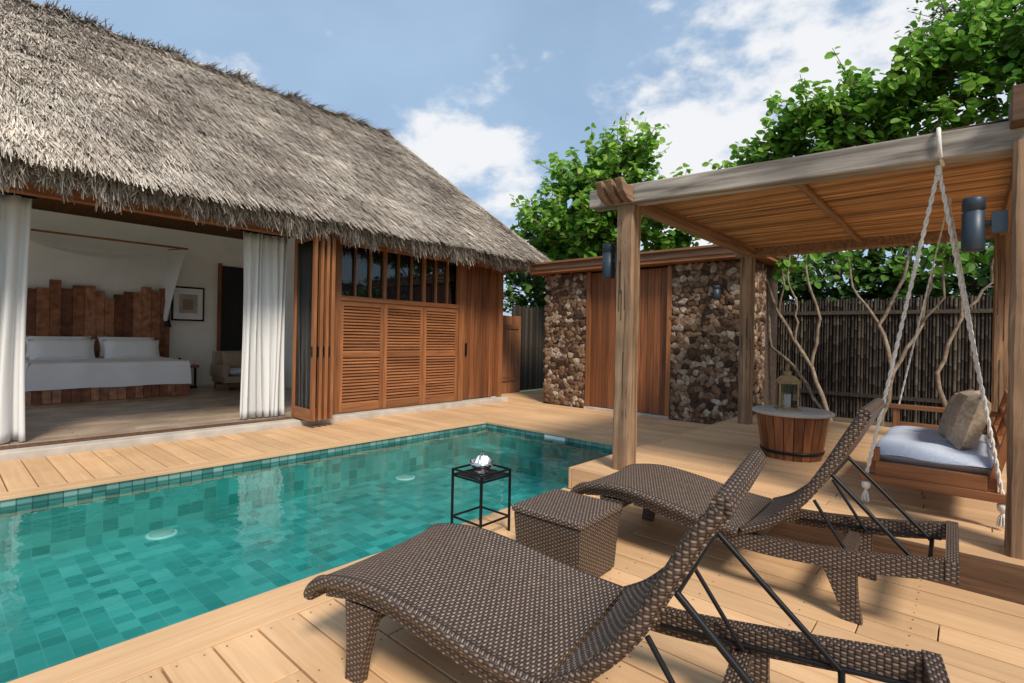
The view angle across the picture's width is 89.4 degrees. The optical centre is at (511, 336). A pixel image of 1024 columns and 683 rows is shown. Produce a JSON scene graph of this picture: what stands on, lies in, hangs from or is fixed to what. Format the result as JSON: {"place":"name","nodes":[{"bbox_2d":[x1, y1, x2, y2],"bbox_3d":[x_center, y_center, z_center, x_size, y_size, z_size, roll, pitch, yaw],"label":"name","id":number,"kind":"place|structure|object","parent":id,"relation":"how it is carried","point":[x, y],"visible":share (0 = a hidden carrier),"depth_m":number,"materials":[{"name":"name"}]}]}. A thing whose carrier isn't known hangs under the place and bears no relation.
{"place":"outdoors","nodes":[
{"label":"outdoors","id":0,"kind":"place"},
{"bbox_2d":[0,390,1023,682],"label":"pool deck","id":1,"kind":"structure","parent":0,"point":[288,634],"depth_m":2.67,"materials":[{"name":"brown wood"}]},
{"bbox_2d":[450,464,510,530],"bbox_3d":[-0.223,1.171,3.721,0.304,0.450,0.304,1,0,42],"label":"metal tray table","id":2,"kind":"object","parent":1,"relation":"on","point":[491,474],"visible":0.84,"depth_m":3.70,"materials":[{"name":"black metal"}]},
{"bbox_2d":[470,451,493,473],"bbox_3d":[-0.218,0.902,3.721,0.176,0.156,0.181,1,0,7],"label":"silver bowl","id":3,"kind":"object","parent":2,"relation":"on","point":[481,464],"visible":1,"depth_m":3.69,"materials":[{"name":"silver metal"}]},
{"bbox_2d":[512,488,621,576],"bbox_3d":[0.330,1.207,3.109,0.490,0.400,0.470,1,0,40],"label":"rattan side table","id":4,"kind":"object","parent":1,"relation":"on","point":[577,531],"visible":0.66,"depth_m":2.97,"materials":[{"name":"brown wicker"}]},
{"bbox_2d":[303,449,949,682],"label":"rattan sun lounger","id":5,"kind":"object","parent":1,"relation":"on","point":[487,606],"visible":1,"depth_m":1.88,"materials":[{"name":"brown wicker"}]},
{"bbox_2d":[527,244,797,424],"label":"stone bathhouse","id":6,"kind":"structure","parent":1,"relation":"on","point":[688,346],"depth_m":9.21,"materials":[{"name":"brown stone"}]},
{"bbox_2d":[584,265,672,418],"bbox_3d":[2.173,0.083,9.784,1.780,2.720,0.160,1,0,42],"label":"double door","id":7,"kind":"structure","parent":6,"relation":"in","point":[655,285],"depth_m":9.59,"materials":[{"name":"brown wood"}]},
{"bbox_2d":[712,285,720,298],"bbox_3d":[3.401,-0.732,8.558,0.120,0.220,0.215,1,0,42],"label":"wall lamp","id":8,"kind":"object","parent":6,"relation":"attached to","point":[716,293],"visible":1,"depth_m":8.47,"materials":[{"name":"grey metal"}]},
{"bbox_2d":[570,398,959,625],"bbox_3d":[1.446,0.889,3.275,2.100,1.080,0.774,1,0,40],"label":"rattan sun lounger","id":9,"kind":"object","parent":1,"relation":"on","point":[680,496],"visible":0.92,"depth_m":2.92,"materials":[{"name":"brown wicker"}]},
{"bbox_2d":[568,414,1023,604],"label":"raised deck platform","id":10,"kind":"structure","parent":1,"relation":"on","point":[719,451],"depth_m":4.08,"materials":[{"name":"brown wood"}]},
{"bbox_2d":[752,405,834,462],"bbox_3d":[2.950,1.014,5.454,0.770,0.490,0.770,1,0,42],"label":"wooden drum table","id":11,"kind":"object","parent":10,"relation":"on","point":[795,436],"visible":0.88,"depth_m":5.20,"materials":[{"name":"brown wood"}]},
{"bbox_2d":[774,363,800,411],"bbox_3d":[2.910,0.523,5.458,0.240,0.490,0.240,1,0,19],"label":"brass lantern","id":12,"kind":"object","parent":11,"relation":"on","point":[787,377],"visible":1,"depth_m":5.42,"materials":[{"name":"gold metal"}]},
{"bbox_2d":[589,84,1023,559],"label":"wooden pergola","id":13,"kind":"object","parent":10,"relation":"on","point":[872,196],"visible":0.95,"depth_m":4.68,"materials":[{"name":"brown wood"}]},
{"bbox_2d":[602,243,616,278],"bbox_3d":[0.961,-0.721,4.910,0.215,0.330,0.120,1,0,42],"label":"wall lamp","id":14,"kind":"object","parent":13,"relation":"attached to","point":[609,259],"visible":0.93,"depth_m":4.89,"materials":[{"name":"grey metal"}]},
{"bbox_2d":[861,127,1005,528],"bbox_3d":[3.281,-0.028,3.997,0.803,2.547,2.103,1,0,42],"label":"swing rope","id":15,"kind":"object","parent":13,"relation":"hanging from","point":[947,202],"visible":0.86,"depth_m":3.36,"materials":[{"name":"white fabric"}]},
{"bbox_2d":[861,389,1007,503],"bbox_3d":[3.419,0.744,4.120,0.865,0.690,1.460,1,0,42],"label":"swing bench","id":16,"kind":"object","parent":15,"relation":"hanging from","point":[950,454],"visible":0.91,"depth_m":3.69,"materials":[{"name":"brown wood"}]},
{"bbox_2d":[961,196,1007,252],"bbox_3d":[2.811,-0.674,3.079,0.205,0.320,0.110,1,0,42],"label":"wall lamp","id":17,"kind":"object","parent":13,"relation":"attached to","point":[974,222],"visible":1,"depth_m":3.06,"materials":[{"name":"grey metal"}]},
{"bbox_2d":[31,0,1019,315],"label":"sky","id":18,"kind":"structure","parent":0,"point":[478,90],"materials":[{"name":"blue"}]},
{"bbox_2d":[520,388,543,391],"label":"ground","id":19,"kind":"structure","parent":0,"point":[531,390],"depth_m":21.35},
{"bbox_2d":[0,0,550,461],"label":"thatched villa","id":20,"kind":"object","parent":19,"relation":"on","point":[338,266],"visible":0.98,"depth_m":8.27,"materials":[{"name":"plant"}]},
{"bbox_2d":[25,279,191,404],"bbox_3d":[-7.936,0.016,10.093,2.152,2.251,2.660,1,0,42],"label":"bed with headboard","id":21,"kind":"object","parent":20,"relation":"on","point":[86,343],"visible":0.91,"depth_m":10.11,"materials":[{"name":"brown wood"}]},
{"bbox_2d":[31,229,187,320],"bbox_3d":[-8.360,-1.192,10.344,1.312,1.650,2.940,1,0,42],"label":"bed canopy","id":22,"kind":"object","parent":20,"relation":"hanging from","point":[175,260],"visible":0.92,"depth_m":11.08,"materials":[{"name":"white fabric"}]},
{"bbox_2d":[164,320,170,326],"bbox_3d":[-7.812,-0.367,11.688,0.348,0.302,0.140,1,0,42],"label":"reading lamp","id":23,"kind":"object","parent":20,"relation":"attached to","point":[167,323],"visible":0.75,"depth_m":11.57,"materials":[{"name":"black metal"}]},
{"bbox_2d":[171,286,204,320],"bbox_3d":[-7.600,-0.772,12.136,0.048,0.800,0.680,1,0,42],"label":"framed picture","id":24,"kind":"object","parent":20,"relation":"attached to","point":[187,303],"visible":0.93,"depth_m":12.12,"materials":[{"name":"black paper"}]},
{"bbox_2d":[178,358,198,387],"bbox_3d":[-7.455,0.811,11.731,0.540,0.680,0.470,1,0,42],"label":"bedside table","id":25,"kind":"object","parent":20,"relation":"on","point":[194,366],"visible":0.32,"depth_m":11.70,"materials":[{"name":"black metal"}]},
{"bbox_2d":[210,351,241,390],"bbox_3d":[-6.147,0.752,11.621,0.800,0.850,0.920,1,0,42],"label":"armchair","id":26,"kind":"object","parent":20,"relation":"on","point":[225,366],"visible":0.56,"depth_m":11.46,"materials":[{"name":"beige fabric"}]},
{"bbox_2d":[216,263,243,383],"bbox_3d":[-6.900,-0.313,12.930,0.095,2.950,0.850,1,0,42],"label":"inner doorway","id":27,"kind":"structure","parent":20,"relation":"in","point":[230,295],"depth_m":12.81,"materials":[{"name":"black"}]},
{"bbox_2d":[291,234,335,421],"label":"folding doors","id":28,"kind":"structure","parent":20,"relation":"in","point":[315,259],"depth_m":7.69,"materials":[{"name":"brown wood"}]},
{"bbox_2d":[462,264,497,398],"bbox_3d":[-0.682,-0.094,10.903,0.100,2.760,1.040,1,0,42],"label":"plank door","id":29,"kind":"structure","parent":20,"relation":"in","point":[481,283],"depth_m":10.90,"materials":[{"name":"brown wood"}]},
{"bbox_2d":[501,315,520,393],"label":"gate","id":30,"kind":"structure","parent":20,"relation":"attached to","point":[511,344],"depth_m":12.91,"materials":[{"name":"brown wood"}]},
{"bbox_2d":[503,271,545,313],"bbox_3d":[1.144,-0.501,15.608,2.119,5.473,4.804,1,0,42],"label":"hedge shrub","id":31,"kind":"object","parent":19,"relation":"on","point":[536,285],"visible":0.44,"depth_m":14.48,"materials":[{"name":"green plant"}]},
{"bbox_2d":[512,305,545,390],"bbox_3d":[1.014,0.306,14.404,0.043,2.230,3.097,1,0,42],"label":"bamboo fence","id":32,"kind":"object","parent":19,"relation":"on","point":[532,358],"visible":0.27,"depth_m":13.84,"materials":[{"name":"grey wood"}]},
{"bbox_2d":[509,111,700,261],"bbox_3d":[2.153,-1.628,13.241,5.729,7.755,3.597,1,0,42],"label":"sea grape tree","id":33,"kind":"object","parent":19,"relation":"on","point":[578,228],"visible":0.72,"depth_m":12.53,"materials":[{"name":"green plant"}]},
{"bbox_2d":[691,239,993,303],"bbox_3d":[7.690,0.044,8.757,9.678,4.640,2.061,1,0,42],"label":"hedge shrub","id":34,"kind":"object","parent":19,"relation":"on","point":[871,273],"visible":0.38,"depth_m":9.48,"materials":[{"name":"green plant"}]},
{"bbox_2d":[702,0,1023,301],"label":"sea grape tree","id":35,"kind":"object","parent":19,"relation":"on","point":[893,107],"visible":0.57,"depth_m":9.46,"materials":[{"name":"green plant"}]},
{"bbox_2d":[894,0,1023,118],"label":"broadleaf tree","id":36,"kind":"object","parent":19,"relation":"on","point":[950,8],"visible":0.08,"depth_m":11.49,"materials":[{"name":"green plant"}]},
{"bbox_2d":[832,417,991,530],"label":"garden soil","id":37,"kind":"structure","parent":0,"point":[850,420],"depth_m":8.47,"materials":[{"name":"brown soil"}]},
{"bbox_2d":[764,253,832,420],"bbox_3d":[4.710,-0.149,8.676,1.256,3.116,0.502,1,0,42],"label":"bare frangipani tree","id":38,"kind":"object","parent":37,"relation":"on","point":[782,265],"visible":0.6,"depth_m":8.58,"materials":[{"name":"brown plant"}]},
{"bbox_2d":[775,293,992,429],"bbox_3d":[8.396,0.473,6.587,10.224,2.190,0.110,1,0,42],"label":"bamboo fence","id":39,"kind":"object","parent":37,"relation":"on","point":[851,367],"visible":0.56,"depth_m":8.59,"materials":[{"name":"brown wood"}]},
{"bbox_2d":[827,242,993,426],"bbox_3d":[5.940,-0.082,7.630,2.277,3.011,0.644,1,0,42],"label":"bare frangipani tree","id":40,"kind":"object","parent":37,"relation":"on","point":[944,249],"visible":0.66,"depth_m":7.48,"materials":[{"name":"brown plant"}]},
{"bbox_3d":[0.354,1.800,3.866,12.550,0.714,16.300,1,0,42],"label":"deck base","id":41,"kind":"object","parent":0,"visible":0},
{"bbox_2d":[0,423,611,682],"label":"swimming pool","id":42,"kind":"structure","parent":41,"relation":"in","point":[86,570],"depth_m":4.86,"materials":[{"name":"liquid"}]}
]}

